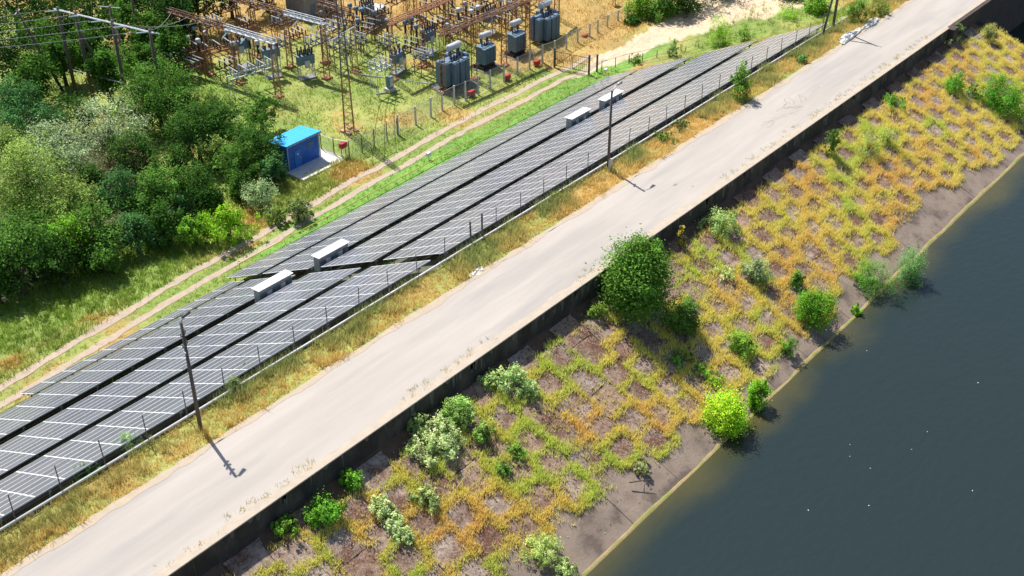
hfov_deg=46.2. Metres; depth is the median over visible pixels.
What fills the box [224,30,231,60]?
instrument transformer
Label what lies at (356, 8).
instrument transformer
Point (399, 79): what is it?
cable duct
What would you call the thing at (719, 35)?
bush
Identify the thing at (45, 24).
tree
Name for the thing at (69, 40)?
power line
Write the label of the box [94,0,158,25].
tree
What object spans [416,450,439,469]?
weed
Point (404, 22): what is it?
instrument transformer
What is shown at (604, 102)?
inverter cabinet
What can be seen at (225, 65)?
disconnector
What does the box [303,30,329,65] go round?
disconnector
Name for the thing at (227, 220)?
bush
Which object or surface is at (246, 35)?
gantry
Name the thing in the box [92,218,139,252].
shrub
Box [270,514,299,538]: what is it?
weed
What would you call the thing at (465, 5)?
instrument transformer
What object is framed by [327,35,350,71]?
disconnector
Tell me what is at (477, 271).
rubble heap
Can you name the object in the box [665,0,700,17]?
tree
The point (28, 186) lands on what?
tree
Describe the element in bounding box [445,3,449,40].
steel column
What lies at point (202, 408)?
white pipe
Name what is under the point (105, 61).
tree
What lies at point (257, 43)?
instrument transformer
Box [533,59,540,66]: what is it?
red box
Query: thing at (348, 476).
weed
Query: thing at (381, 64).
disconnector
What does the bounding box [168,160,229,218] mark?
tree
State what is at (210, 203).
shrub
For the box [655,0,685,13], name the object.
tree
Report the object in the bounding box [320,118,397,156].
fence
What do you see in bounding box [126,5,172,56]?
tree
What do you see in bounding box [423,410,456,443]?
weed
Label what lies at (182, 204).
shrub
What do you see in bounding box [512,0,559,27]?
gantry
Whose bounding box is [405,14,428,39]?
disconnector
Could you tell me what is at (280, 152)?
shrub
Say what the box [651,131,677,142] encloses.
weed
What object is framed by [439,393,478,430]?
weed
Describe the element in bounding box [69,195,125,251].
tree
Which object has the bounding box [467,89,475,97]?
red box
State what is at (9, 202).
shrub
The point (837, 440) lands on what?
water
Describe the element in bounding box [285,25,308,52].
disconnector
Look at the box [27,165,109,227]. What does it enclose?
tree
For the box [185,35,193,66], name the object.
instrument transformer
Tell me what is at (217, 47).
disconnector
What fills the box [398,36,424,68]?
disconnector
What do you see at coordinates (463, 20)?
steel column
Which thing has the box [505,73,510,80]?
red box
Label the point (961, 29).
bush
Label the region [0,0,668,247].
substation grass
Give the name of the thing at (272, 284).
inverter cabinet
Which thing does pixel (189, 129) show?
tree
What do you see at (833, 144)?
weed
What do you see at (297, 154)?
door
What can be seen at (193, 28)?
instrument transformer
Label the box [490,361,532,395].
weed
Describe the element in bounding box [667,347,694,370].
weed
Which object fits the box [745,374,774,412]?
bush
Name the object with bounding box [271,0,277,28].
steel column
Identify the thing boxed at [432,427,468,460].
weed
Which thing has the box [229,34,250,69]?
circuit breaker
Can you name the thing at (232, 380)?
weed
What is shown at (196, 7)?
tree
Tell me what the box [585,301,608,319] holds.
weed
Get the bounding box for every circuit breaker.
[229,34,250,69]
[261,41,283,79]
[295,45,316,80]
[360,0,374,29]
[390,44,406,75]
[421,21,438,54]
[482,3,496,34]
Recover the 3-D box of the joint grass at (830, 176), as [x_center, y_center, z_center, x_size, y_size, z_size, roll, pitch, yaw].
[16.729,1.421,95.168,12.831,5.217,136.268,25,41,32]
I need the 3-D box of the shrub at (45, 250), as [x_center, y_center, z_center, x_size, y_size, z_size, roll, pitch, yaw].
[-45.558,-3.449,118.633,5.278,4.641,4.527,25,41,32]
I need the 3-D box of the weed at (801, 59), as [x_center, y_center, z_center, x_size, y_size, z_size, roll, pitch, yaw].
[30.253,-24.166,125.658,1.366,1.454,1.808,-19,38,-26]
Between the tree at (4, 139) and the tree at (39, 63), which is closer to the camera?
the tree at (4, 139)
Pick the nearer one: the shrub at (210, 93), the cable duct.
the shrub at (210, 93)
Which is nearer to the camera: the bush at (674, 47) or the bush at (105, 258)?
the bush at (105, 258)
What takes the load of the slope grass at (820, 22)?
on the ground at (664, 32)
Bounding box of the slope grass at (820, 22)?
[0,0,872,459]
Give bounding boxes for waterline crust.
[580,152,1023,575]
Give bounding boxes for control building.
[285,0,335,18]
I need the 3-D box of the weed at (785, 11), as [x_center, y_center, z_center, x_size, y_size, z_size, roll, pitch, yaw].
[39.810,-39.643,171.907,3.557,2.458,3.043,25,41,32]
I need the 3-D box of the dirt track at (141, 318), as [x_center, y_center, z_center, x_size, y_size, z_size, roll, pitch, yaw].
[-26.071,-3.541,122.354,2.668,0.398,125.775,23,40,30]
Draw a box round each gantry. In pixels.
[166,7,283,98]
[229,0,332,80]
[315,0,361,73]
[386,0,454,81]
[437,0,532,94]
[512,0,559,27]
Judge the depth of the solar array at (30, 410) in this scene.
98.23 m
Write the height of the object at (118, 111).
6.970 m
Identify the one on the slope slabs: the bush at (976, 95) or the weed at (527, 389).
the weed at (527, 389)
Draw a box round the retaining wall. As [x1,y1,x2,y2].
[158,27,948,575]
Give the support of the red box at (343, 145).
on the ground at (664, 32)
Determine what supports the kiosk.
on the ground at (664, 32)
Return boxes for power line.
[0,26,112,39]
[3,21,86,31]
[6,32,132,46]
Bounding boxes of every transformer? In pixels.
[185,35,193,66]
[191,26,199,57]
[195,38,203,70]
[203,30,210,62]
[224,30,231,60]
[230,41,238,72]
[246,37,253,66]
[254,40,261,72]
[324,7,329,36]
[347,3,353,33]
[354,6,359,35]
[355,18,361,49]
[359,7,364,34]
[371,10,377,41]
[384,18,389,49]
[402,20,407,49]
[409,17,414,46]
[414,24,418,55]
[420,29,424,61]
[429,40,481,96]
[456,7,460,38]
[464,1,467,31]
[469,9,473,39]
[470,30,500,73]
[475,5,479,34]
[498,0,502,26]
[499,18,531,60]
[529,0,559,43]
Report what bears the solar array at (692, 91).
on the ground at (664, 32)
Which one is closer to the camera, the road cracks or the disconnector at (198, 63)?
the road cracks
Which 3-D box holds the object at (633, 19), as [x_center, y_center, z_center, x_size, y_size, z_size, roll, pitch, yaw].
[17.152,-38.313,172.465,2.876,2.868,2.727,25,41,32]
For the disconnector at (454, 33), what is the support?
on the ground at (664, 32)
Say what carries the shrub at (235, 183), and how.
on the ground at (664, 32)
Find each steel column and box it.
[203,0,210,34]
[234,2,241,36]
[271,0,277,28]
[370,0,375,39]
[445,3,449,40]
[460,1,468,49]
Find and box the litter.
[277,21,1021,575]
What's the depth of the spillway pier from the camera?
143.63 m
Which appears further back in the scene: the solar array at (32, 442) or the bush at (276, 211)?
the bush at (276, 211)
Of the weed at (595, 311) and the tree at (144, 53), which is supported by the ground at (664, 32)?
the tree at (144, 53)
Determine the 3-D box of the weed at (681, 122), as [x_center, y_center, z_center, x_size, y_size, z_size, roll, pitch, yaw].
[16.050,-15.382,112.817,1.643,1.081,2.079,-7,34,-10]
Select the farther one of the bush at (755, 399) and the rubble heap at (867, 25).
the rubble heap at (867, 25)
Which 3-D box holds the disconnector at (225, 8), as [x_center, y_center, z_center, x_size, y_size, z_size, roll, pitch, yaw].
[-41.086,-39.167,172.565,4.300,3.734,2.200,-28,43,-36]
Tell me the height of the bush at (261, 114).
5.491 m
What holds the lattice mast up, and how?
on the ground at (664, 32)
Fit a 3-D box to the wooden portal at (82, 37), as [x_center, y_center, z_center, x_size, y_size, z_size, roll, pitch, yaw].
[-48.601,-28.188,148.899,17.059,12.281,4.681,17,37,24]
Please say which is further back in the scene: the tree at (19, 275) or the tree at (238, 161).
the tree at (238, 161)
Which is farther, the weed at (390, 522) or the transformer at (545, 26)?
the transformer at (545, 26)
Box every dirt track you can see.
[0,54,594,391]
[0,59,606,407]
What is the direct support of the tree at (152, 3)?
on the ground at (664, 32)
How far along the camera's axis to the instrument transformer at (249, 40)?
160.57 m
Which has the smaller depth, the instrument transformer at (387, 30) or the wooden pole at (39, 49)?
the wooden pole at (39, 49)
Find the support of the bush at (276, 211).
on the ground at (664, 32)
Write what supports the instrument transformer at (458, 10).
on the ground at (664, 32)
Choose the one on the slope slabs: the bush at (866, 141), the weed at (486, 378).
the weed at (486, 378)
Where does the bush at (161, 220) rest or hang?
on the ground at (664, 32)
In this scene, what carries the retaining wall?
on the ground at (664, 32)
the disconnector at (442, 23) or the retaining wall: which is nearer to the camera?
the retaining wall
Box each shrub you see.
[0,104,35,148]
[0,180,25,220]
[0,227,24,276]
[12,193,52,227]
[31,236,68,276]
[53,86,102,138]
[65,156,110,202]
[73,246,104,274]
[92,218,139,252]
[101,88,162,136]
[110,186,162,228]
[142,228,171,250]
[150,139,203,188]
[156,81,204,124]
[166,189,199,225]
[185,131,237,170]
[193,80,237,117]
[193,184,227,213]
[220,119,259,154]
[226,167,256,202]
[256,150,290,186]
[265,134,286,160]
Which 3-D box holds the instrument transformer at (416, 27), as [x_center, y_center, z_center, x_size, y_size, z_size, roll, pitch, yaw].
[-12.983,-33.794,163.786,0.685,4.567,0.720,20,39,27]
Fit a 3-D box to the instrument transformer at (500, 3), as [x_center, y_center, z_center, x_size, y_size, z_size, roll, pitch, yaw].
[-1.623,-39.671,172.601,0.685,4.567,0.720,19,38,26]
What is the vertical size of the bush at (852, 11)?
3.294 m
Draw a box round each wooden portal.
[47,6,164,116]
[99,0,139,77]
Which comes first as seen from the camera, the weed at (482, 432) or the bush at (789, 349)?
the weed at (482, 432)
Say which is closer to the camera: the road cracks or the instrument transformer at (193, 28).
the road cracks
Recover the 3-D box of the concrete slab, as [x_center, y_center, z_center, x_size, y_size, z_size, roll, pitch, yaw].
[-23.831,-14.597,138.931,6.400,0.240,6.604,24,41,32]
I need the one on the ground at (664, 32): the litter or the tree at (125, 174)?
the tree at (125, 174)
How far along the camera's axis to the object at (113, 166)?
130.55 m
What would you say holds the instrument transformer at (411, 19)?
on the ground at (664, 32)
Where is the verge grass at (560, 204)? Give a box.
[0,0,908,571]
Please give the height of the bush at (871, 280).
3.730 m
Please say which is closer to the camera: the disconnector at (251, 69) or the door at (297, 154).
the door at (297, 154)
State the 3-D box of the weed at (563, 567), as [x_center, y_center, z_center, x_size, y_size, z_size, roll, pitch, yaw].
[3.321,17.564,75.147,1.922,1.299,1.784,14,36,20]
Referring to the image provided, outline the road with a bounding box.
[12,0,978,575]
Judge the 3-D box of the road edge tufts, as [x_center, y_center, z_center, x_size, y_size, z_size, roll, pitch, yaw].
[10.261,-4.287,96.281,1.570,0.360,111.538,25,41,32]
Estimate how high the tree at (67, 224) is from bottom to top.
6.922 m
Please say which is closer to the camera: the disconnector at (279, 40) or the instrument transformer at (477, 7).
the disconnector at (279, 40)
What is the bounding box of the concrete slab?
[266,148,345,180]
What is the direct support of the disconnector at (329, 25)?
on the ground at (664, 32)
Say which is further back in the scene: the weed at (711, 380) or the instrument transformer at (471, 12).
the instrument transformer at (471, 12)
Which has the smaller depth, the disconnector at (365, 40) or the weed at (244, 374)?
the weed at (244, 374)
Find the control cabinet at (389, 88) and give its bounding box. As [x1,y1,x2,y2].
[384,75,395,93]
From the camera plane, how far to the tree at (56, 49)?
153.42 m
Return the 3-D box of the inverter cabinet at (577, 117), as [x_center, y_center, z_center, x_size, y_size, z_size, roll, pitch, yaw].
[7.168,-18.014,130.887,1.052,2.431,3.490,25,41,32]
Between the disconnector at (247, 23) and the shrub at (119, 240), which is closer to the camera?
the shrub at (119, 240)
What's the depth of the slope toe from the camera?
85.01 m
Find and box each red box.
[338,141,346,156]
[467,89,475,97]
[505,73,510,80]
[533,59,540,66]
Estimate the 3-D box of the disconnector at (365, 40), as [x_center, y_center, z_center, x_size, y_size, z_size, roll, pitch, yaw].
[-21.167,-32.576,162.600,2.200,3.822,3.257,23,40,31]
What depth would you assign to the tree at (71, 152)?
130.11 m
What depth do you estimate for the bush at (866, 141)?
114.44 m
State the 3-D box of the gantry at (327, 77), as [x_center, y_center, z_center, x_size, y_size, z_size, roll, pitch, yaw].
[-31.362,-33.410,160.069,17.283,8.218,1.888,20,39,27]
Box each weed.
[72,461,101,485]
[118,430,142,454]
[223,374,241,391]
[240,361,255,378]
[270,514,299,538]
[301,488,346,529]
[338,467,363,492]
[369,493,395,519]
[381,508,403,535]
[390,524,415,545]
[404,428,441,457]
[406,411,428,432]
[406,480,439,514]
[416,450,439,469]
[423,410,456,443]
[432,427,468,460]
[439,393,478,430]
[470,417,497,445]
[477,368,504,389]
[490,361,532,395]
[491,460,511,478]
[505,442,527,461]
[514,375,540,401]
[517,531,563,569]
[551,188,570,201]
[552,556,579,575]
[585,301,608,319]
[632,457,650,475]
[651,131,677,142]
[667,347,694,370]
[672,118,689,132]
[676,225,686,246]
[687,359,711,376]
[697,205,741,239]
[703,368,725,388]
[710,265,734,280]
[727,326,759,360]
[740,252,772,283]
[777,4,800,20]
[794,52,809,62]
[824,128,842,156]
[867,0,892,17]
[883,92,905,108]
[943,35,959,43]
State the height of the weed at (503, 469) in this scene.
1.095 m
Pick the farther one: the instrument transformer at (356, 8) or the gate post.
the instrument transformer at (356, 8)
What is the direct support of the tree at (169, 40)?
on the ground at (664, 32)
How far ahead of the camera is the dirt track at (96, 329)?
123.94 m
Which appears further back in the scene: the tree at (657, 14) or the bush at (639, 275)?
the tree at (657, 14)
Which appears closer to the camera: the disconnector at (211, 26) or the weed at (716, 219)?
the weed at (716, 219)
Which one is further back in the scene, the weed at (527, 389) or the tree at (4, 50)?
the tree at (4, 50)
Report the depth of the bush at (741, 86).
117.20 m
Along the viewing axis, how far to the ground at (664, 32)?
136.84 m
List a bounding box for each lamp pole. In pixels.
[179,310,202,428]
[607,81,622,170]
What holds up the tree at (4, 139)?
on the ground at (664, 32)
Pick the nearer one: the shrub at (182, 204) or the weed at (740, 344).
the weed at (740, 344)
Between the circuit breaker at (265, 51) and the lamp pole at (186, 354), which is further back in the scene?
the circuit breaker at (265, 51)
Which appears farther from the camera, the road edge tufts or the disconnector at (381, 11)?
the disconnector at (381, 11)
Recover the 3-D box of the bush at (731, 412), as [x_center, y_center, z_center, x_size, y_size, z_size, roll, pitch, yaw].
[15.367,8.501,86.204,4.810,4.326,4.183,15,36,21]
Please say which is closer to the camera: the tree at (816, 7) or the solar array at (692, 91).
the solar array at (692, 91)
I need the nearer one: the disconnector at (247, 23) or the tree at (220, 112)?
the tree at (220, 112)
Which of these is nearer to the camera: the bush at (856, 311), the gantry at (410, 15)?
the bush at (856, 311)
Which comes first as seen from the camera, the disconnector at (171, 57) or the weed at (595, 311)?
the weed at (595, 311)
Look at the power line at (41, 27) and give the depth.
144.98 m
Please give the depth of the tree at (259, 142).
134.89 m
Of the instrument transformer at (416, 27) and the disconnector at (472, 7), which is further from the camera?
the disconnector at (472, 7)
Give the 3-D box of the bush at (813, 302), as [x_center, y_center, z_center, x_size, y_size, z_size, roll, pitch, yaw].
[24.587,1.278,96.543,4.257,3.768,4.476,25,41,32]
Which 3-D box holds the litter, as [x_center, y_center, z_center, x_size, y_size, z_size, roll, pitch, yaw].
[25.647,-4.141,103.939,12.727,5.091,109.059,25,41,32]
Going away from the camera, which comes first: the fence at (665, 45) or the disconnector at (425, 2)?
the fence at (665, 45)
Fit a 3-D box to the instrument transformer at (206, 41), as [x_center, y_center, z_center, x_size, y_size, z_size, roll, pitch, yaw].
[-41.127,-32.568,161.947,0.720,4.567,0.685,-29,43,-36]
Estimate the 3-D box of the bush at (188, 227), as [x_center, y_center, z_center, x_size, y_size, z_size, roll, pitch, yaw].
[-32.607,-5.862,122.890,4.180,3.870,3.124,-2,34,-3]
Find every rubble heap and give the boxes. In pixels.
[470,266,482,276]
[839,28,861,44]
[861,16,880,30]
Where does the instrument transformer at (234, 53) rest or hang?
on the ground at (664, 32)
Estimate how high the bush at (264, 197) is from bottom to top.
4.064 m
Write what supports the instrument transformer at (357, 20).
on the ground at (664, 32)
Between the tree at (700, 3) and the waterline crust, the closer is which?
the waterline crust
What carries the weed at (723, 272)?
on the slope slabs
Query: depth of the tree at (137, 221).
120.50 m
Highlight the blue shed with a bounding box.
[269,125,320,171]
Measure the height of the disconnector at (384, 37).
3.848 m
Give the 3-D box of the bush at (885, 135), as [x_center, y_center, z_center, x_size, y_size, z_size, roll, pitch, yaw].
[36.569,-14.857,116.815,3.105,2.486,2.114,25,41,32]
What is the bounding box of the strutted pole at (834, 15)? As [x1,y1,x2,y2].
[822,0,838,33]
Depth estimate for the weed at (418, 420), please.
78.86 m
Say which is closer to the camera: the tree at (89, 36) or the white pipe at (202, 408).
the white pipe at (202, 408)
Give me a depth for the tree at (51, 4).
169.75 m
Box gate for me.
[553,48,590,74]
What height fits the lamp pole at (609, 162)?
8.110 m
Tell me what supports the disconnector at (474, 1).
on the ground at (664, 32)
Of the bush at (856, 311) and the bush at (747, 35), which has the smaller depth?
the bush at (856, 311)
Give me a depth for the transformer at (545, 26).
167.26 m
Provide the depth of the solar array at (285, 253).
130.39 m
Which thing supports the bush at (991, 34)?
on the ground at (664, 32)
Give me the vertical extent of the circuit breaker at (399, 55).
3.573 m
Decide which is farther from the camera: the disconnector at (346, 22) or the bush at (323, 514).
the disconnector at (346, 22)
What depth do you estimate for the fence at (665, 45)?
162.86 m
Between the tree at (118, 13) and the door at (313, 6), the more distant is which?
the door at (313, 6)
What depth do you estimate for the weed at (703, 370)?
89.58 m
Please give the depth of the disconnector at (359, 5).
175.61 m
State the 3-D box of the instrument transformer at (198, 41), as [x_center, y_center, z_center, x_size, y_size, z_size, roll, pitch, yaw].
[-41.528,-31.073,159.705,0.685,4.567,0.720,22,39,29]
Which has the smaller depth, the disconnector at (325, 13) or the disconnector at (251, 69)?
the disconnector at (251, 69)
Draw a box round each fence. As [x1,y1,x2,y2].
[0,3,844,523]
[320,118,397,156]
[396,7,628,134]
[601,19,760,70]
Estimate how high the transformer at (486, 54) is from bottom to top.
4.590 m
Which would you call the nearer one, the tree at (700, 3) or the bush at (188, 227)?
the bush at (188, 227)
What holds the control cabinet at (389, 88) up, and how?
on the ground at (664, 32)
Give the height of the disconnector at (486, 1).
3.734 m
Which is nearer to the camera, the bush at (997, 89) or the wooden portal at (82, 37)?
the bush at (997, 89)
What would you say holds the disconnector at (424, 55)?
on the ground at (664, 32)
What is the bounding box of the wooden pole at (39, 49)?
[14,9,63,91]
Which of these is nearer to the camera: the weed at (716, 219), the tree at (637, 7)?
the weed at (716, 219)
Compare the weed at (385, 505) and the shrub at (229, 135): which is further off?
the shrub at (229, 135)
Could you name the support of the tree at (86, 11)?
on the ground at (664, 32)
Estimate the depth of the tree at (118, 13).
162.19 m
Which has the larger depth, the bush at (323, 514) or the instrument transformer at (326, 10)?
the instrument transformer at (326, 10)
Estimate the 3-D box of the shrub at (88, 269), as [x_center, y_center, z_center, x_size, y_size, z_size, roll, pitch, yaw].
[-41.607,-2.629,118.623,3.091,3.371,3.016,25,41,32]
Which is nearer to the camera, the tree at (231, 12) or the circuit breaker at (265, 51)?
the circuit breaker at (265, 51)
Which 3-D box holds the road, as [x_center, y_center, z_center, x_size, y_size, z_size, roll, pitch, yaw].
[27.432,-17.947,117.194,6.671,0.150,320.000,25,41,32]
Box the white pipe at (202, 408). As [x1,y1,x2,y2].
[0,16,846,530]
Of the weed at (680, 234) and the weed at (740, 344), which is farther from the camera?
the weed at (680, 234)
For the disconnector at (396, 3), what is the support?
on the ground at (664, 32)
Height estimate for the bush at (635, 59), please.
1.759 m
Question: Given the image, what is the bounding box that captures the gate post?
[596,54,598,71]
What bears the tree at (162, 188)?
on the ground at (664, 32)
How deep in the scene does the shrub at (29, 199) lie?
124.32 m
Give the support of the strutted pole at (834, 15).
on the ground at (664, 32)
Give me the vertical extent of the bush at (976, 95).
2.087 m
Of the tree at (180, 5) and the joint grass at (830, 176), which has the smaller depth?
the joint grass at (830, 176)
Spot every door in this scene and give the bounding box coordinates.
[294,149,301,167]
[310,3,316,17]
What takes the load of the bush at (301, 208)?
on the ground at (664, 32)
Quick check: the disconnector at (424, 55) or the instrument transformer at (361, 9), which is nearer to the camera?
the disconnector at (424, 55)
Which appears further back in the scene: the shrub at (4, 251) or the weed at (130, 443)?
the shrub at (4, 251)
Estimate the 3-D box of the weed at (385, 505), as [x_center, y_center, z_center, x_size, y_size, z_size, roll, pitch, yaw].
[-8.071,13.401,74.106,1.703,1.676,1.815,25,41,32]
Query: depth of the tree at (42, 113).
141.19 m
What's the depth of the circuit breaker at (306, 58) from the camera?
157.27 m
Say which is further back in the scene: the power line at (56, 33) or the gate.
the gate
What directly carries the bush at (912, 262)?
on the ground at (664, 32)
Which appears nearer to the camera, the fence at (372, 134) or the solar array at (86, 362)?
the solar array at (86, 362)
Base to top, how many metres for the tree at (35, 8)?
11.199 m
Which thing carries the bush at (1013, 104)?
on the ground at (664, 32)
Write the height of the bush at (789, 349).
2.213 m
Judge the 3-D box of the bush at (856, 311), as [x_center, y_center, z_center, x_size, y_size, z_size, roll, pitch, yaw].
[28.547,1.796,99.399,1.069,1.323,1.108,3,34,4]
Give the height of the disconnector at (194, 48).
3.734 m
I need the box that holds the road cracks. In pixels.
[761,87,818,127]
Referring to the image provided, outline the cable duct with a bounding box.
[352,73,437,84]
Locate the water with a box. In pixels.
[586,22,1023,575]
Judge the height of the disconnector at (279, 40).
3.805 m
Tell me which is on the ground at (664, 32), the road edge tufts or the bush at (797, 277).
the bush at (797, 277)
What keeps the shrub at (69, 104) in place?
on the ground at (664, 32)
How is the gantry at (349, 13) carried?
on the ground at (664, 32)
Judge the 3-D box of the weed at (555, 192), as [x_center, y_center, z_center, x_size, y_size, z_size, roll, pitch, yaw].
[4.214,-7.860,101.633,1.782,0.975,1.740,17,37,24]
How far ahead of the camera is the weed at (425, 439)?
77.91 m
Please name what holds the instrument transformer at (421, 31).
on the ground at (664, 32)
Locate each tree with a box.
[0,0,58,40]
[0,3,48,83]
[0,48,61,107]
[0,71,46,129]
[0,118,34,176]
[0,128,84,223]
[0,198,66,279]
[0,241,47,301]
[11,5,85,50]
[12,109,98,189]
[18,0,94,20]
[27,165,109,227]
[28,102,73,139]
[39,27,84,85]
[41,207,107,264]
[45,0,130,45]
[51,72,167,172]
[67,19,109,77]
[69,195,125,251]
[83,47,124,103]
[87,0,143,52]
[88,159,151,218]
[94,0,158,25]
[95,124,171,189]
[107,39,149,88]
[111,49,207,138]
[111,205,153,253]
[124,0,197,34]
[125,153,193,214]
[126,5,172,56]
[126,41,171,90]
[153,0,204,55]
[154,20,193,73]
[158,100,226,162]
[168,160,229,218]
[173,0,233,30]
[188,94,250,142]
[211,139,265,182]
[217,0,247,18]
[230,114,284,162]
[622,0,653,21]
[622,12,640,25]
[640,0,672,22]
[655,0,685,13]
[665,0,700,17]
[672,0,717,10]
[803,0,834,16]
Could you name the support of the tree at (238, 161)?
on the ground at (664, 32)
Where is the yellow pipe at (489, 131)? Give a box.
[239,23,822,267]
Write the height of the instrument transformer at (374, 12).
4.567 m
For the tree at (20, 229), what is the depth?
115.12 m
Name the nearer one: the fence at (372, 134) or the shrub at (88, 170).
the shrub at (88, 170)
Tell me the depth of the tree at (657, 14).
171.85 m
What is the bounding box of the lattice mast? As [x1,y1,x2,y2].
[329,0,357,135]
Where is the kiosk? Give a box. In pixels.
[367,3,384,24]
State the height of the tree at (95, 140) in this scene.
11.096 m
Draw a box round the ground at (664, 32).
[0,0,1016,575]
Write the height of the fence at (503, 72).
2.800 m
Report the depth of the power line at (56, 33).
143.55 m
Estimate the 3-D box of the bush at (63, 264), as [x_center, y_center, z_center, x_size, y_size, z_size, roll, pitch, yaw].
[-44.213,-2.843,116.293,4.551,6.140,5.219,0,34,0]
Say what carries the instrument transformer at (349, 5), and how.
on the ground at (664, 32)
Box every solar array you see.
[0,260,429,526]
[0,268,360,475]
[0,275,294,438]
[20,281,243,397]
[227,69,638,281]
[263,56,692,275]
[321,40,757,270]
[383,24,823,263]
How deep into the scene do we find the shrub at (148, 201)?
124.39 m
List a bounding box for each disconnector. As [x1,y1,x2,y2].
[161,40,205,66]
[163,48,189,79]
[183,55,205,81]
[199,13,225,48]
[199,38,235,72]
[210,0,241,32]
[218,55,242,83]
[226,56,278,98]
[238,16,256,43]
[247,0,277,23]
[267,33,292,63]
[270,12,297,38]
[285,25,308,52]
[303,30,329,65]
[315,3,336,29]
[318,15,346,47]
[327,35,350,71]
[332,14,361,50]
[344,31,367,62]
[353,0,363,18]
[355,18,381,52]
[364,3,391,38]
[368,55,392,97]
[377,33,397,63]
[384,0,413,21]
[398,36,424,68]
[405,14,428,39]
[413,46,433,76]
[419,0,443,24]
[426,15,449,50]
[444,8,462,32]
[448,16,473,52]
[460,2,482,18]
[465,0,484,8]
[474,0,497,25]
[491,12,511,39]
[501,0,522,27]
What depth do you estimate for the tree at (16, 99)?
143.34 m
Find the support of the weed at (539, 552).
on the slope slabs
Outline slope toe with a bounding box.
[483,121,1023,575]
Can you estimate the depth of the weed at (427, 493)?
75.30 m
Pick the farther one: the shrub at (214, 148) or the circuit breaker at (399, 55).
the circuit breaker at (399, 55)
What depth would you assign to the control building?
176.03 m
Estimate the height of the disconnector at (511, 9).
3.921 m
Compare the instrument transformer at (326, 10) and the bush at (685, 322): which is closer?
the bush at (685, 322)
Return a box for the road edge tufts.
[155,36,927,566]
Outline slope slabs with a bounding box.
[223,27,1023,575]
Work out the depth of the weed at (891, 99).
121.87 m
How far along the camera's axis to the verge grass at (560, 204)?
87.44 m
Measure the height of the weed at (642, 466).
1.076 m
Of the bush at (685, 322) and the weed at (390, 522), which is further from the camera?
the bush at (685, 322)
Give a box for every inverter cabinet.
[251,269,292,302]
[311,239,349,272]
[564,107,590,129]
[598,89,623,111]
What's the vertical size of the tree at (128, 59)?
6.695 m
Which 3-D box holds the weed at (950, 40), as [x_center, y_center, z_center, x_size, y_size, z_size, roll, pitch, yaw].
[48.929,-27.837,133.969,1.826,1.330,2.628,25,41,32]
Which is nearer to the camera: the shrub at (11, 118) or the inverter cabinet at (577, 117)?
the inverter cabinet at (577, 117)
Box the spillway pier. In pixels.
[946,0,1023,44]
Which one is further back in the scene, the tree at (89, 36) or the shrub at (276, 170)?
the tree at (89, 36)
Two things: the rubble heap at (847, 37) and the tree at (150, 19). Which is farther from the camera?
the tree at (150, 19)
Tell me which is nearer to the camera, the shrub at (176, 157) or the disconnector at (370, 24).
the shrub at (176, 157)
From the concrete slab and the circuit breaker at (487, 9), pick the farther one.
the circuit breaker at (487, 9)
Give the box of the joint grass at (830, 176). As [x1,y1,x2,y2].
[222,22,1023,575]
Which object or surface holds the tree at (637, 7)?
on the ground at (664, 32)
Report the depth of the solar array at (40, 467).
81.84 m
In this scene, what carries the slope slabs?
on the ground at (664, 32)
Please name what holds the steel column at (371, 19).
on the ground at (664, 32)
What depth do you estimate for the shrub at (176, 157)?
132.23 m
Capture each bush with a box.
[0,259,22,303]
[36,224,80,286]
[78,233,121,275]
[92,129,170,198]
[142,195,183,249]
[173,211,210,246]
[197,199,260,247]
[236,89,283,132]
[236,175,279,210]
[263,205,286,225]
[279,194,313,222]
[585,223,677,332]
[629,53,641,64]
[658,287,705,336]
[667,38,683,56]
[696,383,753,443]
[706,12,736,47]
[728,57,753,102]
[737,19,754,41]
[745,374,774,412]
[779,334,799,358]
[788,268,805,290]
[789,278,841,333]
[843,0,875,24]
[849,253,903,300]
[850,302,862,315]
[852,128,886,157]
[878,123,902,147]
[890,244,928,288]
[942,69,969,94]
[956,22,963,38]
[965,81,981,99]
[978,70,1013,107]
[981,22,998,41]
[984,75,1023,123]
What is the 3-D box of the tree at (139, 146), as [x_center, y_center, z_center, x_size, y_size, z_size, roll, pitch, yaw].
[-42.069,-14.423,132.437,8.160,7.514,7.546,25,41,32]
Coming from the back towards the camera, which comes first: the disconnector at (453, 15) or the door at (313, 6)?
the door at (313, 6)
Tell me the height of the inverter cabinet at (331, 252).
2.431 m
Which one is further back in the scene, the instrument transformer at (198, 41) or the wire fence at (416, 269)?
the instrument transformer at (198, 41)
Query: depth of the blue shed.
137.29 m
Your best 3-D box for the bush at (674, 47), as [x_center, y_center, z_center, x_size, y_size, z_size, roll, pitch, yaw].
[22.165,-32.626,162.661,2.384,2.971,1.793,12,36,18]
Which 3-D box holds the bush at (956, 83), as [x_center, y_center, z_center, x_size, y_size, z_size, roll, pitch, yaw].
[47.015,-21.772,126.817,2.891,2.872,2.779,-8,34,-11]
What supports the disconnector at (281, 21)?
on the ground at (664, 32)

